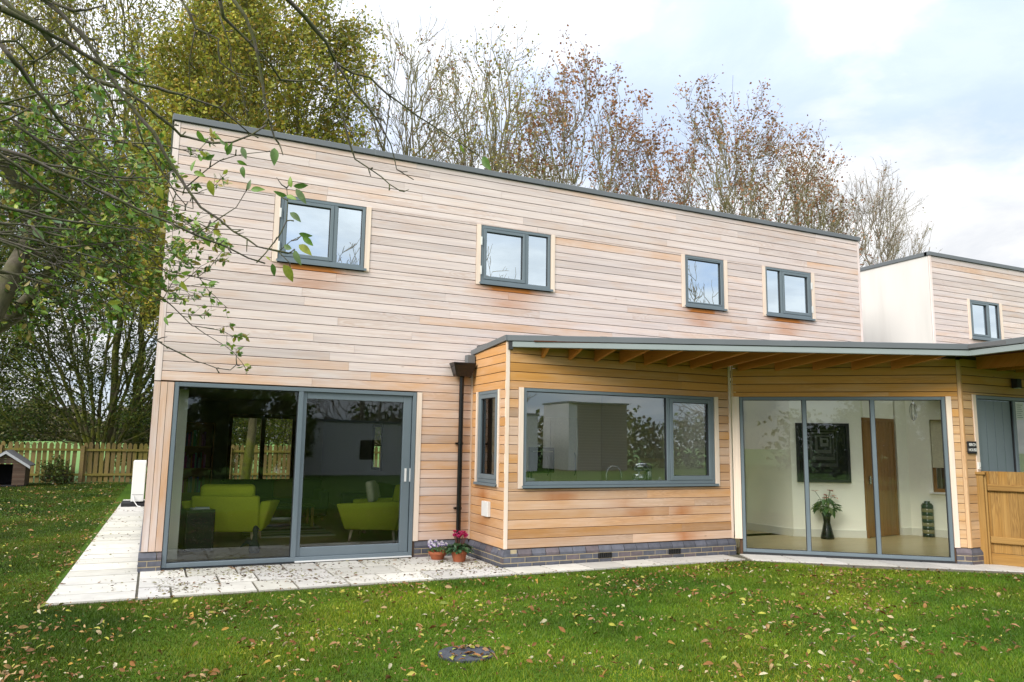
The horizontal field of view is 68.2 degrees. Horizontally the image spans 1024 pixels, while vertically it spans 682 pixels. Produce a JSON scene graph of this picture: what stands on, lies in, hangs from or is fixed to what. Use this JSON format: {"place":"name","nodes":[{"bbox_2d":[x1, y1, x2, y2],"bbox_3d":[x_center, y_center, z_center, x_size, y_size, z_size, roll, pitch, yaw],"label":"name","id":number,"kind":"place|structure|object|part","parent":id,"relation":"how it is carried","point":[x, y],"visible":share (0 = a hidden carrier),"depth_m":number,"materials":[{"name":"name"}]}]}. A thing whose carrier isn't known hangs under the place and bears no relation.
{"place":"outdoors","nodes":[
{"label":"outdoors","id":0,"kind":"place"},
{"bbox_2d":[1,439,290,482],"bbox_3d":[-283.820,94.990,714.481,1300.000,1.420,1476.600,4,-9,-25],"label":"field","id":1,"kind":"structure","parent":0,"point":[77,462],"depth_m":48.27,"materials":[{"name":"green plant"}]},
{"bbox_2d":[0,207,65,454],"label":"multistem tree","id":2,"kind":"object","parent":1,"relation":"on","point":[5,430],"visible":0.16,"depth_m":31.58,"materials":[{"name":"green plant"}]},
{"bbox_2d":[0,0,119,305],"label":"deciduous tree","id":3,"kind":"object","parent":1,"relation":"on","point":[32,52],"visible":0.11,"depth_m":33.78,"materials":[{"name":"green plant"}]},
{"bbox_2d":[0,162,266,480],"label":"multistem tree","id":4,"kind":"object","parent":1,"relation":"on","point":[67,340],"visible":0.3,"depth_m":31.20,"materials":[{"name":"green plant"}]},
{"bbox_2d":[0,397,291,444],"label":"distant hedgerow","id":5,"kind":"object","parent":1,"relation":"on","point":[69,429],"visible":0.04,"depth_m":109.21,"materials":[{"name":"green plant"}]},
{"bbox_2d":[0,0,314,478],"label":"deciduous tree","id":6,"kind":"object","parent":1,"relation":"on","point":[115,35],"visible":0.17,"depth_m":33.82,"materials":[{"name":"green plant"}]},
{"bbox_2d":[114,383,239,471],"bbox_3d":[-17.540,4.393,39.996,6.429,5.384,5.295,4,-9,-25],"label":"garden bush","id":7,"kind":"object","parent":1,"relation":"on","point":[142,437],"visible":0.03,"depth_m":38.28,"materials":[{"name":"green plant"}]},
{"bbox_2d":[231,418,291,476],"bbox_3d":[-11.979,3.624,38.140,6.909,6.458,5.029,4,-9,-25],"label":"garden bush","id":8,"kind":"object","parent":1,"relation":"on","point":[274,429],"visible":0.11,"depth_m":37.14,"materials":[{"name":"green plant"}]},
{"bbox_2d":[0,482,1023,681],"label":"lawn","id":9,"kind":"structure","parent":0,"point":[125,494],"depth_m":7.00,"materials":[{"name":"plant"}]},
{"bbox_2d":[0,450,35,485],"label":"dog kennel","id":10,"kind":"object","parent":9,"relation":"on","point":[16,472],"visible":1,"depth_m":26.97,"materials":[{"name":"grey paint"}]},
{"bbox_2d":[35,453,77,483],"bbox_3d":[-17.538,4.974,29.186,1.486,1.319,1.450,4,-9,-25],"label":"garden shrub","id":11,"kind":"object","parent":9,"relation":"on","point":[58,469],"visible":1,"depth_m":29.03,"materials":[{"name":"green plant"}]},
{"bbox_2d":[0,49,250,373],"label":"leaning tree","id":12,"kind":"object","parent":9,"relation":"on","point":[13,310],"visible":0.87,"depth_m":7.73,"materials":[{"name":"green plant"}]},
{"bbox_2d":[0,441,290,482],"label":"picket fence","id":13,"kind":"object","parent":9,"relation":"on","point":[81,474],"visible":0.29,"depth_m":30.37,"materials":[{"name":"brown wood"}]},
{"bbox_2d":[0,0,490,372],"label":"overhanging tree","id":14,"kind":"object","parent":9,"relation":"on","point":[13,12],"visible":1,"depth_m":3.08,"materials":[{"name":"grey plant"}]},
{"bbox_2d":[102,0,391,478],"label":"evergreen oak","id":15,"kind":"object","parent":9,"relation":"on","point":[267,36],"visible":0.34,"depth_m":26.79,"materials":[{"name":"green plant"}]},
{"bbox_2d":[316,3,488,167],"bbox_3d":[-4.514,-4.368,31.006,8.980,20.459,7.263,4,-9,-25],"label":"deciduous tree","id":16,"kind":"object","parent":9,"relation":"on","point":[405,149],"visible":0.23,"depth_m":31.28,"materials":[{"name":"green plant"}]},
{"bbox_2d":[438,645,494,662],"bbox_3d":[-0.380,2.605,6.304,0.470,0.023,0.470,4,-9,-25],"label":"drain cover","id":17,"kind":"object","parent":9,"relation":"on","point":[446,654],"visible":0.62,"depth_m":6.24,"materials":[{"name":"metal"}]},
{"bbox_2d":[449,643,494,659],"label":"drain leaves","id":18,"kind":"object","parent":17,"relation":"on","point":[468,652],"visible":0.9,"depth_m":6.29,"materials":[{"name":"yellow plant"}]},
{"bbox_2d":[410,0,566,183],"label":"deciduous tree","id":19,"kind":"object","parent":9,"relation":"on","point":[497,164],"visible":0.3,"depth_m":33.18,"materials":[{"name":"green plant"}]},
{"bbox_2d":[0,481,1023,681],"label":"fallen leaves","id":20,"kind":"object","parent":9,"relation":"on","point":[562,629],"visible":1,"depth_m":7.40,"materials":[{"name":"brown plant"}]},
{"bbox_2d":[137,113,1023,572],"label":"timber house","id":21,"kind":"structure","parent":9,"relation":"on","point":[731,349],"depth_m":12.14,"materials":[{"name":"brown wood"}]},
{"bbox_2d":[178,508,215,551],"bbox_3d":[-4.758,2.843,11.437,0.420,0.600,0.406,6,-9,-33],"label":"side table","id":22,"kind":"object","parent":21,"relation":"on","point":[197,526],"visible":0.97,"depth_m":11.27,"materials":[{"name":"black plastic"}]},
{"bbox_2d":[190,507,209,509],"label":"magazines","id":23,"kind":"object","parent":22,"relation":"on","point":[200,508],"visible":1,"depth_m":11.45,"materials":[{"name":"white paper"}]},
{"bbox_2d":[180,422,215,518],"bbox_3d":[-6.766,2.709,15.807,0.930,2.015,0.315,4,-9,-25],"label":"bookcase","id":24,"kind":"object","parent":21,"relation":"on","point":[198,456],"visible":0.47,"depth_m":15.87,"materials":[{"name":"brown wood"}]},
{"bbox_2d":[182,484,279,539],"bbox_3d":[-4.599,2.808,12.390,1.391,0.960,1.320,2,-8,-11],"label":"armchair","id":25,"kind":"object","parent":21,"relation":"on","point":[239,507],"visible":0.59,"depth_m":11.89,"materials":[{"name":"fabric"}]},
{"bbox_2d":[240,525,259,552],"bbox_3d":[-3.868,2.943,11.265,0.302,0.400,0.167,0,-8,9],"label":"bird figurine","id":26,"kind":"object","parent":21,"relation":"on","point":[254,545],"visible":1,"depth_m":11.21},
{"bbox_2d":[226,413,295,478],"bbox_3d":[-7.269,3.340,21.941,1.870,2.420,0.160,4,-9,-25],"label":"window","id":27,"kind":"structure","parent":21,"relation":"in","point":[263,417],"depth_m":21.99,"materials":[{"name":"brown wood"}]},
{"bbox_2d":[220,479,328,519],"bbox_3d":[-5.050,3.364,16.048,2.140,0.833,0.930,4,-9,-25],"label":"sofa","id":28,"kind":"object","parent":21,"relation":"on","point":[314,493],"visible":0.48,"depth_m":16.04,"materials":[{"name":"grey fabric"}]},
{"bbox_2d":[251,479,272,498],"bbox_3d":[-5.273,3.125,15.973,0.440,0.400,0.140,6,-21,-33],"label":"cushion","id":29,"kind":"object","parent":28,"relation":"on","point":[263,488],"visible":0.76,"depth_m":15.93,"materials":[{"name":"green fabric"}]},
{"bbox_2d":[273,479,292,497],"bbox_3d":[-4.866,3.157,16.162,0.440,0.400,0.140,4,-23,-25],"label":"cushion","id":30,"kind":"object","parent":28,"relation":"on","point":[282,488],"visible":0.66,"depth_m":16.09,"materials":[{"name":"green fabric"}]},
{"bbox_2d":[241,523,334,537],"bbox_3d":[-4.282,3.525,14.129,1.500,0.012,2.150,4,-9,-25],"label":"striped rug","id":31,"kind":"object","parent":21,"relation":"on","point":[274,530],"visible":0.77,"depth_m":13.86,"materials":[{"name":"grey fabric"}]},
{"bbox_2d":[277,503,315,526],"bbox_3d":[-4.449,3.403,14.746,1.100,0.420,0.600,4,-9,-25],"label":"coffee table","id":32,"kind":"object","parent":31,"relation":"on","point":[307,506],"visible":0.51,"depth_m":14.72,"materials":[{"name":"black plastic"}]},
{"bbox_2d":[161,382,421,570],"bbox_3d":[-3.058,1.944,10.998,3.542,2.532,0.250,4,-9,-25],"label":"patio door","id":33,"kind":"structure","parent":21,"relation":"in","point":[411,419],"depth_m":11.09,"materials":[{"name":"grey paint"}]},
{"bbox_2d":[271,194,371,271],"bbox_3d":[-2.871,-1.624,11.493,1.450,1.030,0.134,4,-9,-25],"label":"window","id":34,"kind":"structure","parent":21,"relation":"in","point":[339,237],"depth_m":11.51,"materials":[{"name":"grey paint"}]},
{"bbox_2d":[337,484,399,542],"bbox_3d":[-2.258,2.924,12.982,1.218,0.960,1.176,0,-8,3],"label":"armchair","id":35,"kind":"object","parent":21,"relation":"on","point":[360,515],"visible":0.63,"depth_m":12.46,"materials":[{"name":"fabric"}]},
{"bbox_2d":[365,480,377,501],"bbox_3d":[-2.400,2.573,12.973,0.120,0.360,0.400,-9,-8,1],"label":"cushion","id":36,"kind":"object","parent":35,"relation":"on","point":[371,491],"visible":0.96,"depth_m":12.80,"materials":[{"name":"fabric"}]},
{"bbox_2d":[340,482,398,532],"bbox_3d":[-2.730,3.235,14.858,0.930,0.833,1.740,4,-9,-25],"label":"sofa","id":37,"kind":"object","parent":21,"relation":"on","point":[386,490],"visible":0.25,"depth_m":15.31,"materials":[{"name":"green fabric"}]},
{"bbox_2d":[371,424,382,470],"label":"window","id":38,"kind":"structure","parent":21,"relation":"attached to","point":[377,447],"depth_m":16.70,"materials":[{"name":"clear glass"}]},
{"bbox_2d":[449,355,475,541],"bbox_3d":[-0.802,1.766,11.869,0.390,3.125,0.240,4,-9,-25],"label":"downpipe","id":39,"kind":"object","parent":21,"relation":"attached to","point":[462,370],"visible":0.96,"depth_m":11.93,"materials":[{"name":"black plastic"}]},
{"bbox_2d":[481,501,490,516],"bbox_3d":[-0.390,2.505,11.305,0.050,0.220,0.240,4,-9,-25],"label":"meter box","id":40,"kind":"object","parent":21,"relation":"attached to","point":[485,508],"visible":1,"depth_m":11.25,"materials":[{"name":"white plastic"}]},
{"bbox_2d":[473,389,499,486],"bbox_3d":[-0.358,1.473,11.522,0.134,1.435,0.890,4,-9,-25],"label":"window","id":41,"kind":"structure","parent":21,"relation":"in","point":[480,477],"depth_m":11.70,"materials":[{"name":"grey paint"}]},
{"bbox_2d":[475,224,554,292],"bbox_3d":[0.068,-1.389,12.856,1.475,1.020,0.134,4,-9,-25],"label":"window","id":42,"kind":"structure","parent":21,"relation":"in","point":[504,257],"depth_m":12.86,"materials":[{"name":"grey paint"}]},
{"bbox_2d":[491,416,576,480],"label":"kitchen tall units","id":43,"kind":"object","parent":21,"relation":"on","point":[559,435],"visible":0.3,"depth_m":15.23},
{"bbox_3d":[-0.750,2.553,14.706,0.600,2.200,0.659,4,-9,-25],"label":"unit door","id":44,"kind":"part","parent":43,"relation":"part of","materials":[{"name":"wood"}]},
{"bbox_3d":[-0.189,2.597,14.966,0.600,2.200,0.659,4,-9,-25],"label":"unit door","id":45,"kind":"part","parent":43,"relation":"part of","materials":[{"name":"wood"}]},
{"bbox_3d":[0.372,2.641,15.227,0.600,2.200,0.659,4,-9,-25],"label":"unit door","id":46,"kind":"part","parent":43,"relation":"part of","materials":[{"name":"white laminate"}]},
{"bbox_2d":[528,447,553,472],"bbox_3d":[0.593,2.362,15.013,0.550,0.500,0.085,4,-9,-25],"label":"wall oven","id":47,"kind":"object","parent":43,"relation":"in","point":[538,460],"depth_m":15.00,"materials":[{"name":"black metal"}]},
{"bbox_2d":[528,447,553,472],"bbox_3d":[0.585,2.364,15.029,0.550,0.500,0.050,4,-9,-25],"label":"door","id":48,"kind":"structure","parent":47,"relation":"in","point":[538,461],"depth_m":15.00,"materials":[{"name":"black plastic"}]},
{"bbox_3d":[0.933,2.685,15.487,0.600,2.200,0.659,4,-9,-25],"label":"unit door","id":49,"kind":"part","parent":43,"relation":"part of","materials":[{"name":"white laminate"}]},
{"bbox_2d":[517,387,719,488],"bbox_3d":[1.753,1.538,11.813,3.690,1.465,0.134,4,-9,-25],"label":"window","id":50,"kind":"structure","parent":21,"relation":"in","point":[712,413],"depth_m":12.10,"materials":[{"name":"grey paint"}]},
{"bbox_2d":[633,419,664,458],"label":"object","id":51,"kind":"object","parent":21,"relation":"attached to","point":[648,438],"depth_m":14.83,"materials":[{"name":"white plastic"}]},
{"bbox_2d":[681,254,727,311],"bbox_3d":[3.691,-1.105,14.538,1.099,1.020,0.134,4,-9,-25],"label":"window","id":52,"kind":"structure","parent":21,"relation":"in","point":[704,284],"depth_m":14.56,"materials":[{"name":"grey paint"}]},
{"bbox_2d":[761,266,815,321],"bbox_3d":[5.640,-0.953,15.442,1.414,1.020,0.134,4,-9,-25],"label":"window","id":53,"kind":"structure","parent":21,"relation":"in","point":[786,293],"depth_m":15.46,"materials":[{"name":"grey paint"}]},
{"bbox_2d":[795,423,851,482],"bbox_3d":[5.955,2.137,14.494,0.980,1.120,0.045,0,-8,7],"label":"framed picture","id":54,"kind":"object","parent":21,"relation":"attached to","point":[829,460],"visible":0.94,"depth_m":14.49,"materials":[{"name":"black glass"}]},
{"bbox_2d":[811,490,841,539],"bbox_3d":[5.851,3.222,14.076,0.573,0.893,0.629,-3,-9,26],"label":"flower vase","id":55,"kind":"object","parent":21,"relation":"on","point":[827,532],"visible":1,"depth_m":14.01,"materials":[{"name":"black ceramic"}]},
{"bbox_2d":[861,417,899,537],"bbox_3d":[7.164,2.635,14.687,1.097,2.260,0.100,6,-10,-35],"label":"oak door","id":56,"kind":"structure","parent":21,"relation":"in","point":[885,438],"depth_m":14.71,"materials":[{"name":"wood"}]},
{"bbox_2d":[909,401,916,420],"bbox_3d":[7.437,1.116,14.050,0.129,0.734,0.114,4,-9,-25],"label":"pendant light","id":57,"kind":"object","parent":21,"relation":"hanging from","point":[915,414],"visible":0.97,"depth_m":14.01,"materials":[{"name":"metal"}]},
{"bbox_2d":[921,501,934,536],"bbox_3d":[8.048,3.443,14.650,0.213,0.675,0.213,4,-9,-25],"label":"cylinder vase","id":58,"kind":"object","parent":21,"relation":"on","point":[927,516],"visible":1,"depth_m":14.57,"materials":[{"name":"green glass"}]},
{"bbox_2d":[929,420,944,493],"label":"hall window","id":59,"kind":"structure","parent":21,"relation":"in","point":[935,425],"depth_m":14.78,"materials":[{"name":"brown wood"}]},
{"bbox_2d":[967,441,976,453],"bbox_3d":[7.210,1.668,11.863,0.211,0.190,0.021,4,-9,-25],"label":"house sign","id":60,"kind":"object","parent":21,"relation":"attached to","point":[971,447],"visible":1,"depth_m":11.85,"materials":[{"name":"black plastic"}]},
{"bbox_2d":[1011,379,1021,388],"bbox_3d":[8.300,0.703,12.452,0.120,0.157,0.100,4,-9,-25],"label":"wall lantern","id":61,"kind":"object","parent":21,"relation":"attached to","point":[1016,383],"depth_m":12.42,"materials":[{"name":"black plastic"}]},
{"bbox_3d":[1.512,2.851,12.117,3.500,0.970,0.620,4,-9,-25],"label":"kitchen worktop","id":62,"kind":"object","parent":21,"relation":"on","visible":0},
{"bbox_2d":[526,470,534,480],"bbox_3d":[0.229,2.120,11.543,0.248,0.299,0.170,4,-9,-25],"label":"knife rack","id":63,"kind":"object","parent":62,"relation":"on","point":[528,478],"visible":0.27,"depth_m":11.61,"materials":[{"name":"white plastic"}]},
{"bbox_2d":[605,465,621,480],"bbox_3d":[1.614,2.164,12.059,0.349,0.374,0.059,4,-9,-25],"label":"kitchen tap","id":64,"kind":"object","parent":62,"relation":"on","point":[609,467],"visible":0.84,"depth_m":12.09,"materials":[{"name":"metal"}]},
{"bbox_2d":[632,462,651,479],"bbox_3d":[2.128,2.197,12.394,0.345,0.415,0.230,4,-9,-25],"label":"stand mixer","id":65,"kind":"object","parent":62,"relation":"on","point":[646,468],"visible":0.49,"depth_m":12.36,"materials":[{"name":"metal"}]},
{"bbox_2d":[493,24,667,199],"bbox_3d":[3.404,-4.190,35.980,9.925,21.686,7.724,4,-9,-25],"label":"deciduous tree","id":66,"kind":"object","parent":9,"relation":"on","point":[563,136],"visible":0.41,"depth_m":35.64,"materials":[{"name":"brown plant"}]},
{"bbox_2d":[602,83,707,207],"bbox_3d":[6.383,-2.886,37.223,6.982,19.513,7.760,4,-9,-25],"label":"deciduous tree","id":67,"kind":"object","parent":9,"relation":"on","point":[645,145],"visible":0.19,"depth_m":37.21,"materials":[{"name":"brown plant"}]},
{"bbox_2d":[653,64,821,227],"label":"deciduous tree","id":68,"kind":"object","parent":9,"relation":"on","point":[720,147],"visible":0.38,"depth_m":41.03,"materials":[{"name":"brown plant"}]},
{"bbox_2d":[714,96,886,267],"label":"deciduous tree","id":69,"kind":"object","parent":9,"relation":"on","point":[812,174],"visible":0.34,"depth_m":42.84,"materials":[{"name":"brown plant"}]},
{"bbox_2d":[789,156,942,266],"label":"deciduous tree","id":70,"kind":"object","parent":9,"relation":"on","point":[890,243],"visible":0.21,"depth_m":46.17,"materials":[{"name":"brown plant"}]},
{"bbox_2d":[860,251,1023,488],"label":"neighbouring house","id":71,"kind":"structure","parent":9,"relation":"on","point":[929,297],"depth_m":18.14,"materials":[{"name":"white paint"}]},
{"bbox_2d":[967,299,1003,340],"bbox_3d":[11.372,-0.473,18.199,1.280,0.965,0.134,4,-9,-25],"label":"window","id":72,"kind":"structure","parent":71,"relation":"in","point":[985,319],"depth_m":18.21,"materials":[{"name":"grey paint"}]},
{"bbox_2d":[975,471,1023,566],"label":"board fence","id":73,"kind":"object","parent":9,"relation":"on","point":[1000,495],"visible":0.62,"depth_m":11.64,"materials":[{"name":"brown wood"}]},
{"bbox_2d":[0,0,1023,438],"label":"sky","id":74,"kind":"structure","parent":0,"point":[934,89],"materials":[{"name":"white"}]},
{"bbox_2d":[44,499,1023,606],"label":"patio paving","id":75,"kind":"structure","parent":0,"point":[84,576],"depth_m":10.23,"materials":[{"name":"white stone"}]},
{"bbox_2d":[121,460,146,506],"bbox_3d":[-9.866,3.731,19.884,0.620,1.170,1.090,4,-9,-25],"label":"heat pump","id":76,"kind":"object","parent":75,"relation":"on","point":[138,484],"visible":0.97,"depth_m":19.56,"materials":[{"name":"white plastic"}]},
{"bbox_2d":[54,509,727,595],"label":"paving leaves","id":77,"kind":"object","parent":75,"relation":"on","point":[242,568],"visible":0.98,"depth_m":10.00,"materials":[{"name":"brown plant"}]},
{"bbox_2d":[427,539,447,559],"bbox_3d":[-1.115,3.126,11.351,0.335,0.281,0.334,4,-9,-25],"label":"plant pot","id":78,"kind":"object","parent":75,"relation":"on","point":[435,552],"visible":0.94,"depth_m":11.27,"materials":[{"name":"ceramic"}]},
{"bbox_2d":[444,529,473,561],"bbox_3d":[-0.785,3.022,11.181,0.446,0.452,0.458,4,-9,-25],"label":"potted plant","id":79,"kind":"object","parent":75,"relation":"on","point":[458,551],"visible":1,"depth_m":11.10,"materials":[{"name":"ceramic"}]}
]}

